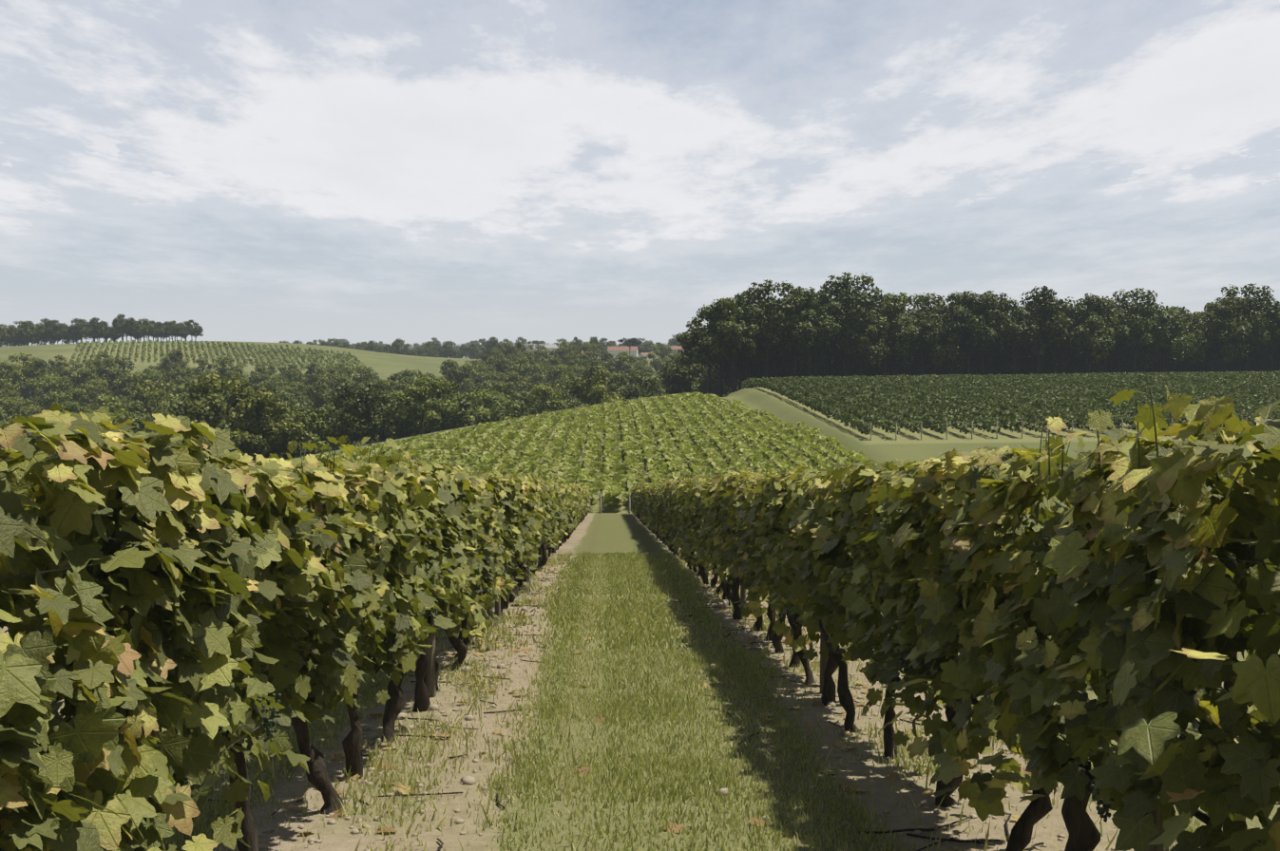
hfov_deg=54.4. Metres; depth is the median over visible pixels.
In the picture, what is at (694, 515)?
vine leaves
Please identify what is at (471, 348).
tree
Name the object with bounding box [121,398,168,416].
tree
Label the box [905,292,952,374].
tree
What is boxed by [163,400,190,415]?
tree
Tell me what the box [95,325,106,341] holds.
tree
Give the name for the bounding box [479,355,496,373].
tree
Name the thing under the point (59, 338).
tree
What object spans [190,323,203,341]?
tree
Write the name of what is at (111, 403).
tree
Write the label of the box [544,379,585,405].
tree
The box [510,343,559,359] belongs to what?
white barn
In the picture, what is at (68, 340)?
tree
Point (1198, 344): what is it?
tree
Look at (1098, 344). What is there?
tree
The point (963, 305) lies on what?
tree
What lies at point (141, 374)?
tree
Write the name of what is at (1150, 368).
tree
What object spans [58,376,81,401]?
tree
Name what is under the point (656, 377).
tree
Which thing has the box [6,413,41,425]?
tree
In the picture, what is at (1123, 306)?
tree
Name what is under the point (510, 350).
tree
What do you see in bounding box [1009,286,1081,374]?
tree
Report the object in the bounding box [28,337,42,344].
tree
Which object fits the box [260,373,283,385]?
tree
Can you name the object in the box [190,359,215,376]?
tree
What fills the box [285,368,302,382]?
tree
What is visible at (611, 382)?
tree
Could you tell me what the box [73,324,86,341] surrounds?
tree
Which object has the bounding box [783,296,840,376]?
tree
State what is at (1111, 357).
tree
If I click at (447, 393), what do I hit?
tree
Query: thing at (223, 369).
tree
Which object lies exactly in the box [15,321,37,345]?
tree
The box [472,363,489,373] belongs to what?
tree
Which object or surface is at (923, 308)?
tree
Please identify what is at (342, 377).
tree
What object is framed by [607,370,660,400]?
tree
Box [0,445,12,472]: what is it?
tree
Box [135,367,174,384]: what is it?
tree
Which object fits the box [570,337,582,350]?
tree
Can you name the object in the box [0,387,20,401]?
tree
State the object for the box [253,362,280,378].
tree
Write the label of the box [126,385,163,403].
tree
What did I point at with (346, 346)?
tree
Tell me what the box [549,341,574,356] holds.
tree
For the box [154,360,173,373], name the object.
tree
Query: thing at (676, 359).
tree
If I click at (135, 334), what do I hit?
tree
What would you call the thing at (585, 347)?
tree
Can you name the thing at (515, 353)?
tree
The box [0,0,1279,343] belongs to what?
sky
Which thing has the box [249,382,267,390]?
tree
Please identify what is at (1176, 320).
tree
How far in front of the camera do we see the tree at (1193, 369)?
311.15 m
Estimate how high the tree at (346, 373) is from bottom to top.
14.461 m
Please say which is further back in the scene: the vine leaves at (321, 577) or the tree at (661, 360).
the tree at (661, 360)
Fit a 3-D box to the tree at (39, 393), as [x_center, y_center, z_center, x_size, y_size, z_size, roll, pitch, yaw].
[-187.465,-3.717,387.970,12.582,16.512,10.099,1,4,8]
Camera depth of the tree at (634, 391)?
264.33 m
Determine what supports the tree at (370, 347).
on the terrain at (618, 527)
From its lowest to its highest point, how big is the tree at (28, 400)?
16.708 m
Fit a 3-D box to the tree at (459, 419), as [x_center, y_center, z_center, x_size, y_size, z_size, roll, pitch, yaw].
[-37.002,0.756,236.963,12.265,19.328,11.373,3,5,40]
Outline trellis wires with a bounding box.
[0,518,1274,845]
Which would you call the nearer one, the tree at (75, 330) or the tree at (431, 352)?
the tree at (75, 330)
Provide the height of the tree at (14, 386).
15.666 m
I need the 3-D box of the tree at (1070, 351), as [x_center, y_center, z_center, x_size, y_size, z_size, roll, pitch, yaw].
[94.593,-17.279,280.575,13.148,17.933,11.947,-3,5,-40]
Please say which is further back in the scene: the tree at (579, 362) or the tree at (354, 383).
the tree at (579, 362)
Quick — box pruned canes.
[208,558,1044,850]
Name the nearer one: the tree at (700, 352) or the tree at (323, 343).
the tree at (700, 352)
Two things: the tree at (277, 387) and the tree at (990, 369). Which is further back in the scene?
the tree at (277, 387)
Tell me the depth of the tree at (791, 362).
258.38 m
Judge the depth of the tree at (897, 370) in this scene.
289.28 m
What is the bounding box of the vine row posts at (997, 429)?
[742,382,1271,440]
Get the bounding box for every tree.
[0,324,6,339]
[0,324,10,346]
[0,324,17,346]
[0,352,43,399]
[0,369,14,384]
[0,378,16,398]
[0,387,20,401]
[0,394,15,401]
[0,397,24,409]
[0,400,33,424]
[0,408,7,427]
[0,421,10,430]
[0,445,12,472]
[2,397,38,414]
[3,382,28,401]
[5,404,44,419]
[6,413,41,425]
[8,333,20,345]
[9,321,29,345]
[10,357,53,401]
[14,320,37,345]
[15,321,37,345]
[21,387,53,406]
[23,336,36,345]
[26,432,41,439]
[27,399,59,414]
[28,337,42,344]
[30,376,73,403]
[33,322,50,343]
[33,381,78,406]
[34,324,50,344]
[35,318,55,344]
[35,391,76,414]
[38,360,51,374]
[40,336,56,344]
[42,320,61,344]
[47,354,73,375]
[51,319,64,344]
[51,336,61,343]
[52,368,76,385]
[55,324,74,343]
[57,323,68,343]
[57,388,97,411]
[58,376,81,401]
[59,360,84,381]
[59,401,94,429]
[63,338,76,343]
[64,368,107,401]
[67,318,85,343]
[70,319,89,341]
[72,382,114,405]
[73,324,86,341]
[78,357,118,389]
[78,378,117,407]
[78,390,103,411]
[79,326,95,341]
[82,394,123,414]
[83,358,129,390]
[85,351,117,367]
[86,317,104,342]
[90,408,148,451]
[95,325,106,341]
[97,356,139,395]
[102,321,111,340]
[106,325,123,341]
[106,398,131,406]
[111,374,136,398]
[112,313,131,340]
[113,410,135,425]
[119,373,171,396]
[121,379,181,412]
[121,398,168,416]
[123,386,184,425]
[124,317,141,342]
[124,372,146,385]
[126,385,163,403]
[131,330,148,341]
[133,319,147,341]
[133,412,152,428]
[134,318,152,341]
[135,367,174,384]
[138,323,153,342]
[138,382,179,393]
[142,396,230,439]
[143,365,155,373]
[148,321,166,341]
[152,326,164,341]
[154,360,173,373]
[160,321,173,341]
[160,348,191,377]
[161,322,174,341]
[162,366,196,388]
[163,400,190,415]
[164,390,189,401]
[165,373,274,453]
[168,324,186,341]
[170,385,188,398]
[176,323,189,341]
[177,379,209,396]
[179,325,192,341]
[179,370,193,381]
[185,320,200,341]
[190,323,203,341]
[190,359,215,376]
[197,373,212,384]
[203,388,230,401]
[208,355,245,384]
[217,382,253,405]
[220,370,247,390]
[221,405,274,461]
[222,382,320,459]
[229,391,305,460]
[246,365,271,389]
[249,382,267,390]
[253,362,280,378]
[259,379,288,391]
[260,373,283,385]
[263,375,286,389]
[272,389,311,422]
[276,366,287,380]
[276,405,345,456]
[279,382,305,394]
[280,371,307,386]
[280,380,303,395]
[282,396,306,410]
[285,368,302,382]
[286,364,302,378]
[291,369,307,382]
[291,388,313,402]
[297,381,344,416]
[300,371,332,388]
[304,362,324,382]
[305,379,385,449]
[311,365,344,388]
[312,377,347,401]
[318,372,348,389]
[319,341,330,346]
[325,408,343,423]
[327,338,343,347]
[329,362,351,379]
[332,366,350,379]
[336,365,374,392]
[338,338,350,347]
[338,340,349,347]
[343,343,353,348]
[347,380,369,392]
[353,389,425,442]
[354,343,370,351]
[365,340,382,352]
[365,405,404,444]
[372,378,397,400]
[382,343,395,353]
[385,375,459,434]
[385,380,409,398]
[386,372,401,382]
[388,338,410,355]
[396,368,421,391]
[404,348,417,356]
[412,343,420,349]
[413,344,429,356]
[417,379,477,432]
[420,372,435,378]
[421,347,438,357]
[424,342,438,357]
[427,337,441,346]
[427,341,439,357]
[435,346,447,358]
[436,388,465,401]
[436,393,472,426]
[437,359,471,385]
[438,343,450,357]
[441,341,458,358]
[453,344,469,358]
[456,388,505,424]
[457,363,486,391]
[458,381,476,395]
[460,375,486,390]
[463,358,487,365]
[466,343,482,359]
[467,340,483,352]
[468,353,476,359]
[468,382,492,408]
[470,392,513,422]
[471,364,496,380]
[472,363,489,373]
[473,380,494,393]
[475,381,519,411]
[477,338,490,347]
[478,348,498,363]
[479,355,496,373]
[480,341,494,355]
[484,336,502,350]
[484,373,503,382]
[486,359,514,378]
[486,389,541,414]
[487,400,532,418]
[489,358,521,382]
[489,399,529,421]
[491,372,537,396]
[496,343,519,365]
[500,347,523,361]
[501,363,527,384]
[505,341,535,359]
[513,350,543,364]
[513,384,569,416]
[514,337,527,343]
[514,357,541,382]
[515,364,549,385]
[516,382,538,391]
[517,353,542,367]
[518,364,554,384]
[527,343,546,355]
[533,395,567,406]
[534,349,554,364]
[534,350,551,364]
[534,383,572,401]
[534,385,579,415]
[541,357,562,369]
[543,364,579,386]
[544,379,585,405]
[548,368,574,381]
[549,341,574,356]
[552,346,576,365]
[554,338,567,347]
[555,343,579,364]
[557,363,587,377]
[561,363,626,405]
[561,373,586,384]
[562,354,590,373]
[564,358,592,374]
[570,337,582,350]
[573,391,614,407]
[576,343,602,365]
[576,353,599,373]
[588,336,605,358]
[588,374,630,395]
[594,361,618,375]
[597,351,624,374]
[599,337,611,354]
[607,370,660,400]
[609,354,635,382]
[615,351,629,363]
[617,338,642,356]
[618,382,651,401]
[622,354,645,370]
[623,361,652,378]
[625,369,661,387]
[633,355,650,368]
[635,338,649,353]
[641,367,661,379]
[642,375,662,393]
[643,385,665,396]
[644,340,656,352]
[647,343,675,373]
[647,346,660,352]
[654,384,667,395]
[657,351,726,396]
[664,353,719,394]
[667,337,679,345]
[675,306,743,394]
[677,298,747,397]
[694,297,759,392]
[703,363,753,395]
[712,351,778,390]
[723,362,782,387]
[725,294,776,387]
[725,349,764,389]
[729,290,785,388]
[742,279,807,379]
[753,302,793,378]
[757,367,803,387]
[768,286,836,377]
[768,307,817,377]
[770,356,802,378]
[781,365,807,376]
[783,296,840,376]
[784,362,827,376]
[788,296,849,376]
[812,284,878,370]
[813,288,864,376]
[818,271,889,377]
[831,353,882,376]
[834,307,889,376]
[837,347,891,376]
[848,314,915,375]
[859,292,918,376]
[871,295,919,375]
[872,306,912,376]
[880,366,905,376]
[885,359,923,376]
[886,292,931,375]
[887,311,961,375]
[895,358,924,375]
[899,307,934,375]
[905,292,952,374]
[907,305,965,374]
[907,358,942,374]
[928,360,975,375]
[929,321,973,375]
[936,290,997,375]
[945,292,1010,374]
[955,305,1004,374]
[959,293,1013,375]
[961,290,1012,374]
[968,311,992,375]
[974,354,1010,375]
[975,362,1025,375]
[992,299,1039,374]
[998,305,1033,373]
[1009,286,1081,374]
[1011,302,1069,367]
[1016,351,1076,374]
[1019,351,1069,374]
[1024,312,1087,373]
[1032,362,1069,374]
[1039,321,1090,373]
[1056,362,1083,374]
[1062,293,1120,373]
[1071,355,1118,374]
[1076,332,1108,373]
[1079,309,1133,372]
[1088,297,1129,373]
[1088,299,1132,373]
[1104,287,1171,372]
[1106,297,1133,372]
[1106,358,1138,373]
[1108,356,1156,372]
[1117,320,1161,372]
[1132,305,1196,372]
[1137,316,1202,372]
[1140,302,1191,372]
[1143,361,1180,372]
[1146,360,1196,372]
[1150,319,1208,372]
[1165,305,1192,362]
[1165,306,1205,372]
[1176,353,1222,372]
[1181,362,1202,372]
[1183,311,1251,371]
[1189,308,1235,371]
[1192,296,1262,371]
[1194,302,1230,372]
[1208,365,1237,372]
[1209,283,1279,371]
[1210,295,1261,372]
[1225,352,1264,371]
[1225,361,1273,371]
[1239,354,1276,371]
[1243,295,1276,371]
[1250,301,1279,371]
[1250,302,1275,362]
[1256,358,1277,371]
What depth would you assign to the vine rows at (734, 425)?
119.30 m
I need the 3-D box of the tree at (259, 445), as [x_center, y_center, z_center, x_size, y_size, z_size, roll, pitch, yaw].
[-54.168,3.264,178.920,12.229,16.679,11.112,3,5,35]
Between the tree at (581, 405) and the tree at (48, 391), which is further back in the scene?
the tree at (48, 391)
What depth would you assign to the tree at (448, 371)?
454.02 m
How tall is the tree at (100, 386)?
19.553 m
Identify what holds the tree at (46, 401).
on the terrain at (618, 527)
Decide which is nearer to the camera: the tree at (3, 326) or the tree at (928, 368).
the tree at (928, 368)
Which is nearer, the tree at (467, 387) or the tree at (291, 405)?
the tree at (291, 405)
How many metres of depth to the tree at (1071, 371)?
299.42 m
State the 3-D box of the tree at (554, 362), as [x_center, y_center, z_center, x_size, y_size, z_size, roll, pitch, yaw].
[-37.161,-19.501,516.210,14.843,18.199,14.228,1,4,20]
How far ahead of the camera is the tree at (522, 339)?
1455.10 m
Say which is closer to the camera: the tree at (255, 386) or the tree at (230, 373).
the tree at (255, 386)
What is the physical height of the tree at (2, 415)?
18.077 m
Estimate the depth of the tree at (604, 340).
937.33 m
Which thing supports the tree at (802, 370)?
on the terrain at (618, 527)
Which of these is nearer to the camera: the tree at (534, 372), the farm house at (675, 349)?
the tree at (534, 372)
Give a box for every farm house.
[607,346,638,359]
[639,352,657,359]
[667,345,689,358]
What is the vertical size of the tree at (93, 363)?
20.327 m
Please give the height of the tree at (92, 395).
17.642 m
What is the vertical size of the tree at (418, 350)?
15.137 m
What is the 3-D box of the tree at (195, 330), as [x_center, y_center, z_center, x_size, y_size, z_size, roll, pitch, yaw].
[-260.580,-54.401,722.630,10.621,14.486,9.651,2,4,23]
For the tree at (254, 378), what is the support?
on the terrain at (618, 527)
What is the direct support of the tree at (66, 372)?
on the terrain at (618, 527)
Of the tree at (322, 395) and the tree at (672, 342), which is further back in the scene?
the tree at (672, 342)
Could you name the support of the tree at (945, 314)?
on the terrain at (618, 527)
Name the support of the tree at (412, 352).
on the terrain at (618, 527)
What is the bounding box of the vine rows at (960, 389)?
[740,370,1279,435]
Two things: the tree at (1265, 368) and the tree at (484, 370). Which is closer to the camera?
the tree at (1265, 368)
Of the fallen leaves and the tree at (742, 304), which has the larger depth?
the tree at (742, 304)
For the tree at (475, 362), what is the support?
on the terrain at (618, 527)
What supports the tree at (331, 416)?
on the terrain at (618, 527)
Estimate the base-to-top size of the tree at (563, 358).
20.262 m
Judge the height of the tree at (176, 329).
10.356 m
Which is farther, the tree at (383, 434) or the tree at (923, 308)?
the tree at (923, 308)
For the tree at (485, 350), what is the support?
on the terrain at (618, 527)
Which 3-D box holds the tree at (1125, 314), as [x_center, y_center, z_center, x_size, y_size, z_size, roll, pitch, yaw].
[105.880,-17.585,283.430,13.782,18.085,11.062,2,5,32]
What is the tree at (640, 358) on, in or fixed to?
on the terrain at (618, 527)
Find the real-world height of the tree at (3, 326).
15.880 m
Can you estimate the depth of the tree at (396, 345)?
879.83 m
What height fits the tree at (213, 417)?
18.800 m
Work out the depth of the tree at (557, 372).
414.43 m
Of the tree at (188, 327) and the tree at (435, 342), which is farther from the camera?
the tree at (435, 342)
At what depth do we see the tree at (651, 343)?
948.17 m
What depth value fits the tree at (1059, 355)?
285.37 m
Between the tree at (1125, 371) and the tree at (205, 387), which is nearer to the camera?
the tree at (205, 387)
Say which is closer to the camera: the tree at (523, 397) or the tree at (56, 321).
the tree at (523, 397)
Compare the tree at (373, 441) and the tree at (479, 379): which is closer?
the tree at (373, 441)
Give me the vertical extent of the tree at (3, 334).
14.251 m
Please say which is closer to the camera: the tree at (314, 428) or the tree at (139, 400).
the tree at (314, 428)
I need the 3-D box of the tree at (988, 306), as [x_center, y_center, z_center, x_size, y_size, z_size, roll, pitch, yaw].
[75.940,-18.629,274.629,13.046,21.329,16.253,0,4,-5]
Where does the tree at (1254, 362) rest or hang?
on the terrain at (618, 527)
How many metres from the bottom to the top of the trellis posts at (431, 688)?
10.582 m
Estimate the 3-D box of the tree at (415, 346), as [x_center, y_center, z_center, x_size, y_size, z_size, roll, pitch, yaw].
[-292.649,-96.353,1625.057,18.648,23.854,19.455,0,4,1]
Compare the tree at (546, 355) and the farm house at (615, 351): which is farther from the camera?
the farm house at (615, 351)
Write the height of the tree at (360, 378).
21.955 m
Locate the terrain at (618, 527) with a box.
[0,341,1279,850]
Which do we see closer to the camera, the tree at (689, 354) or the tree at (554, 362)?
the tree at (689, 354)
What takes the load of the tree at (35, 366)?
on the terrain at (618, 527)
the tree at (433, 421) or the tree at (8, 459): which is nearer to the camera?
the tree at (8, 459)
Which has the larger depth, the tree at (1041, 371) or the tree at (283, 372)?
the tree at (283, 372)
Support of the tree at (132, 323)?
on the terrain at (618, 527)
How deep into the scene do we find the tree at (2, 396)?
368.08 m
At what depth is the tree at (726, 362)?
267.17 m
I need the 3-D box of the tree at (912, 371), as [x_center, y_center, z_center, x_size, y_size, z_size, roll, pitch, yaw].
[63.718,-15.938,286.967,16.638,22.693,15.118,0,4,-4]
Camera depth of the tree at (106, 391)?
394.15 m
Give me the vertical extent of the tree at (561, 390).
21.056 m
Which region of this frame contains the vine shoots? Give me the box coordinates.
[32,388,1219,494]
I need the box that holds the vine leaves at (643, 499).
[8,468,1279,661]
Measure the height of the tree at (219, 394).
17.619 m
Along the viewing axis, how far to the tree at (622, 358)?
520.64 m
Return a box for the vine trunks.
[218,508,1237,850]
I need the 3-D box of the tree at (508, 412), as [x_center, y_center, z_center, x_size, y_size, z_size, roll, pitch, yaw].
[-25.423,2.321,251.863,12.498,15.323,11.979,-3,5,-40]
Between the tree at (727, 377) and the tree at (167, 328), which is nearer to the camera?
the tree at (727, 377)
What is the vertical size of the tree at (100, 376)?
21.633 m
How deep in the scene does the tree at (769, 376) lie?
275.79 m
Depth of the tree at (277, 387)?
409.51 m
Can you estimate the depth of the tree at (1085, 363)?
294.02 m
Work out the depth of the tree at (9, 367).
436.04 m
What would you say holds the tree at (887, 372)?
on the terrain at (618, 527)
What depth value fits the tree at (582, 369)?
454.49 m
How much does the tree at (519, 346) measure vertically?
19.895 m
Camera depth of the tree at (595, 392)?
258.95 m
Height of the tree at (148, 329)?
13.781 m
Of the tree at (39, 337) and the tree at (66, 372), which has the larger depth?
the tree at (39, 337)
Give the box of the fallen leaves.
[286,553,1031,850]
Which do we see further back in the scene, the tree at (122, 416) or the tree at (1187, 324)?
the tree at (1187, 324)
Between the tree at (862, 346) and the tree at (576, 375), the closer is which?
the tree at (862, 346)
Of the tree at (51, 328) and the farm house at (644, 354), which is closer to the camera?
the tree at (51, 328)
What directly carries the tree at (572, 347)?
on the terrain at (618, 527)
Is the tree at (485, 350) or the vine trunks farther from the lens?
the tree at (485, 350)
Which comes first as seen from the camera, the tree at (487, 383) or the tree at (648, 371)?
the tree at (487, 383)
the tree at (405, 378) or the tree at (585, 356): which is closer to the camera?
the tree at (405, 378)
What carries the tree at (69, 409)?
on the terrain at (618, 527)
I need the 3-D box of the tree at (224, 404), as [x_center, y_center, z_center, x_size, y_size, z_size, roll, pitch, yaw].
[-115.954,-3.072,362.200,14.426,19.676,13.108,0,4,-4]
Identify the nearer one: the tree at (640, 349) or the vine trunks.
the vine trunks
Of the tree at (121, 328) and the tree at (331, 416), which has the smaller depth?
the tree at (331, 416)
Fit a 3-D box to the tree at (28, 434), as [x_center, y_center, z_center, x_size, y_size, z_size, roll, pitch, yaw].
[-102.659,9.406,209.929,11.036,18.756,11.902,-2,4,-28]
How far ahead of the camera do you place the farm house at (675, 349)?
865.35 m
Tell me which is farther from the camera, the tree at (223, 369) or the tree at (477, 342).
the tree at (477, 342)
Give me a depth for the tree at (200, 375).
428.53 m
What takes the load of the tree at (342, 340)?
on the terrain at (618, 527)
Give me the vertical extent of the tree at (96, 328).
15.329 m
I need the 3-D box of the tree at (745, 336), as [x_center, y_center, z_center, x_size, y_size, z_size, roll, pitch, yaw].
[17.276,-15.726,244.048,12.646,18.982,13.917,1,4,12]
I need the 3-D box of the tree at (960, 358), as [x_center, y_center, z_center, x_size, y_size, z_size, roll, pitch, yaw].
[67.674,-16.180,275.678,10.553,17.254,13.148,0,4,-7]
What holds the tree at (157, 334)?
on the terrain at (618, 527)
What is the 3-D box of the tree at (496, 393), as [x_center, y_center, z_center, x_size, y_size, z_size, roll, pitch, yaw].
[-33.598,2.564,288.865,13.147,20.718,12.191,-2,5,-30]
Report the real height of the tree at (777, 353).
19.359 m
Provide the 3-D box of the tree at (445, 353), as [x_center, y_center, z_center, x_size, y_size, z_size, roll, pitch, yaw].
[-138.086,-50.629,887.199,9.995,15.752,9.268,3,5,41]
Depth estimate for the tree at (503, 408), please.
257.15 m
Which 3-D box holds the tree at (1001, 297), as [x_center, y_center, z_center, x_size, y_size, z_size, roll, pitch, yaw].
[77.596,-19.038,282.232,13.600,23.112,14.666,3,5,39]
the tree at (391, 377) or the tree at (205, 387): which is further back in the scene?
the tree at (391, 377)
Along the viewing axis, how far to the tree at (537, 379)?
428.06 m
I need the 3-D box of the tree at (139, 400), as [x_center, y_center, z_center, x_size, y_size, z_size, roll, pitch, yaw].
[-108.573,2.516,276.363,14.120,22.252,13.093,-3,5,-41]
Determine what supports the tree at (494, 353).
on the terrain at (618, 527)
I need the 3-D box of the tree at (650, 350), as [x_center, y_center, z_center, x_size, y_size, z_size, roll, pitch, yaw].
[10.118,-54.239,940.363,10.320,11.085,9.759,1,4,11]
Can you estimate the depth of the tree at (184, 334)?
711.60 m
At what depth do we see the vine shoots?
4.31 m
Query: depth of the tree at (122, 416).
209.55 m
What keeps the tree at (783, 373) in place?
on the terrain at (618, 527)
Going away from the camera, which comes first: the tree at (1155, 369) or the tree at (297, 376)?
the tree at (1155, 369)
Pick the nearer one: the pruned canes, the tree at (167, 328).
the pruned canes
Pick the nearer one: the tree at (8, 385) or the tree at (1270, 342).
the tree at (1270, 342)
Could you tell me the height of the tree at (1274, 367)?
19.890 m
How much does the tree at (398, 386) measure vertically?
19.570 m
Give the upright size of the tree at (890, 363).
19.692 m
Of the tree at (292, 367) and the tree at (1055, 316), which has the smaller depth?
the tree at (1055, 316)
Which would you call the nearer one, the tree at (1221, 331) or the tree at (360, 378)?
the tree at (1221, 331)
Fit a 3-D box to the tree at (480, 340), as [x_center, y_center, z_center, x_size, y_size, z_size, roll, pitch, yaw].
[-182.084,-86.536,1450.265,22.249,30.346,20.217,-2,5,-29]
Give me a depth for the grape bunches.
4.29 m
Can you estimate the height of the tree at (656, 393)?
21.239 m
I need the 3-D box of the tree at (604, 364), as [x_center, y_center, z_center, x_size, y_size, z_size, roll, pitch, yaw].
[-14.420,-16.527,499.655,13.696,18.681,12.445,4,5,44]
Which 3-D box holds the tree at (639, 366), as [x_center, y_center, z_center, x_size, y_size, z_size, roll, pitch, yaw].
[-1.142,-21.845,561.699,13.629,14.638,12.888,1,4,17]
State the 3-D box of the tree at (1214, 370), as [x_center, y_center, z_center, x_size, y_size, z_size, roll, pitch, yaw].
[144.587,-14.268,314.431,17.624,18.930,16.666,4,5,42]
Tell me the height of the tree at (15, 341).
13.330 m
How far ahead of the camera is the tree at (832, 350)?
265.21 m
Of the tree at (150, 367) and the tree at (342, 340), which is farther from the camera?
the tree at (342, 340)
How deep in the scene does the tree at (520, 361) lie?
494.38 m
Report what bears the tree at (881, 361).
on the terrain at (618, 527)
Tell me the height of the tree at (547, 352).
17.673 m
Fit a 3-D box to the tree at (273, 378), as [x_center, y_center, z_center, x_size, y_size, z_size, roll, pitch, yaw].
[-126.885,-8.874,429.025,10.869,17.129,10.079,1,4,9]
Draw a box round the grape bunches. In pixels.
[163,520,1205,822]
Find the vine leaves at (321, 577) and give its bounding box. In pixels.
[0,384,1279,850]
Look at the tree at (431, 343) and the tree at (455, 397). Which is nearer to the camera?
the tree at (455, 397)
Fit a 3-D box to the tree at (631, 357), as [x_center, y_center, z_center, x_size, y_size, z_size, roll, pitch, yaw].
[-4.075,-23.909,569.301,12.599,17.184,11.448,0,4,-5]
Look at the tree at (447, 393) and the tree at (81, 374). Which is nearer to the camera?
the tree at (447, 393)
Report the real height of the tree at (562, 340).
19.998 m
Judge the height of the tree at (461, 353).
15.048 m
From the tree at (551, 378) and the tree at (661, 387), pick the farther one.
the tree at (551, 378)
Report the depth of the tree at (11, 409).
302.79 m
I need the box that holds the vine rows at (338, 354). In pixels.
[69,339,378,375]
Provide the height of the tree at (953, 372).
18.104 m
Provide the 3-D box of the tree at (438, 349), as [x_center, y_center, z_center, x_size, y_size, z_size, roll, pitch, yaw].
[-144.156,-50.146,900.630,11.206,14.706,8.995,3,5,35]
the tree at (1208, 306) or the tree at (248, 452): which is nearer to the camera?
the tree at (248, 452)
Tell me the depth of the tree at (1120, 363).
299.63 m
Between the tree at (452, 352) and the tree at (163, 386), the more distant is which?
the tree at (452, 352)
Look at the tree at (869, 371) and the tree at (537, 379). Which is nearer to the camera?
the tree at (869, 371)
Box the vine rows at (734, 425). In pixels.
[293,391,877,507]
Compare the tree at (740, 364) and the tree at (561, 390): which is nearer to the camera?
the tree at (740, 364)
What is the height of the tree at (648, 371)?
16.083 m
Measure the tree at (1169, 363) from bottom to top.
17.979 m
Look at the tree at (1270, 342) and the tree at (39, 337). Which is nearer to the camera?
the tree at (1270, 342)
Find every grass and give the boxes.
[165,639,1201,850]
[414,547,850,651]
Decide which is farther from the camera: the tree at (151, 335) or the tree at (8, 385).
the tree at (151, 335)
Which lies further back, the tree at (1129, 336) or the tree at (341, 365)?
the tree at (341, 365)
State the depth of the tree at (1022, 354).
290.77 m
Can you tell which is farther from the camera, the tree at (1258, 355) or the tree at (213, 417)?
the tree at (1258, 355)
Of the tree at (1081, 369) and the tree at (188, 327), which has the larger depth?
the tree at (188, 327)
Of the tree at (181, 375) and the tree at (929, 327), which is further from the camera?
the tree at (181, 375)
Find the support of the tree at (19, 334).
on the terrain at (618, 527)
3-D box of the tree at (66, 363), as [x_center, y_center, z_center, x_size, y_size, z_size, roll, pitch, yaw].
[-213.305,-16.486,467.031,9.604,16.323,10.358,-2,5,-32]
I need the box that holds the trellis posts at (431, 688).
[131,501,1175,850]
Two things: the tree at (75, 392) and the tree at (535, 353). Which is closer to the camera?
the tree at (75, 392)
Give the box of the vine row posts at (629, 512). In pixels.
[378,393,792,514]
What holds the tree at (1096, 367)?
on the terrain at (618, 527)
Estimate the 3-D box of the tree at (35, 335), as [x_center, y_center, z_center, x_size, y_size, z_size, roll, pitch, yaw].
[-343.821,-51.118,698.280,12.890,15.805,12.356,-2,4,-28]
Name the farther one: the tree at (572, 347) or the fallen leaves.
the tree at (572, 347)
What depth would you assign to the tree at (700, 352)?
241.50 m
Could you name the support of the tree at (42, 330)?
on the terrain at (618, 527)
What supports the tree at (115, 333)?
on the terrain at (618, 527)
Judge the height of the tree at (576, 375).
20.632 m
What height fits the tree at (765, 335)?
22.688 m
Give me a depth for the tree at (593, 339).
812.22 m
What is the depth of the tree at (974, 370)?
293.04 m
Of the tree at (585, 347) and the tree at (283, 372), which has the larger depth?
the tree at (585, 347)
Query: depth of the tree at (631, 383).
443.20 m
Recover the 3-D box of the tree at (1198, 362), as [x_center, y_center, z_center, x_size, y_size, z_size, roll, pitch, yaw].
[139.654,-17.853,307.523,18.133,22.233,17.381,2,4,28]
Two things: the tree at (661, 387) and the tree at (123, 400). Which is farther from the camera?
the tree at (661, 387)
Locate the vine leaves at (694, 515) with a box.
[508,473,733,585]
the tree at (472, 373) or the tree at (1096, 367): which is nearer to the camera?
the tree at (1096, 367)
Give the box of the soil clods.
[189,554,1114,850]
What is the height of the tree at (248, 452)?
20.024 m
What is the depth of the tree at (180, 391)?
357.52 m
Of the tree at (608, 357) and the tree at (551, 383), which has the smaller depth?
the tree at (551, 383)
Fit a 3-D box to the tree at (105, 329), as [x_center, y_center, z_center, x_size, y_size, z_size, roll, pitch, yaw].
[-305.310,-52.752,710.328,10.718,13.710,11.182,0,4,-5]
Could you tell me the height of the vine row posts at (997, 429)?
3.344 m
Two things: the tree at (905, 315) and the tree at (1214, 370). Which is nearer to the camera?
the tree at (905, 315)

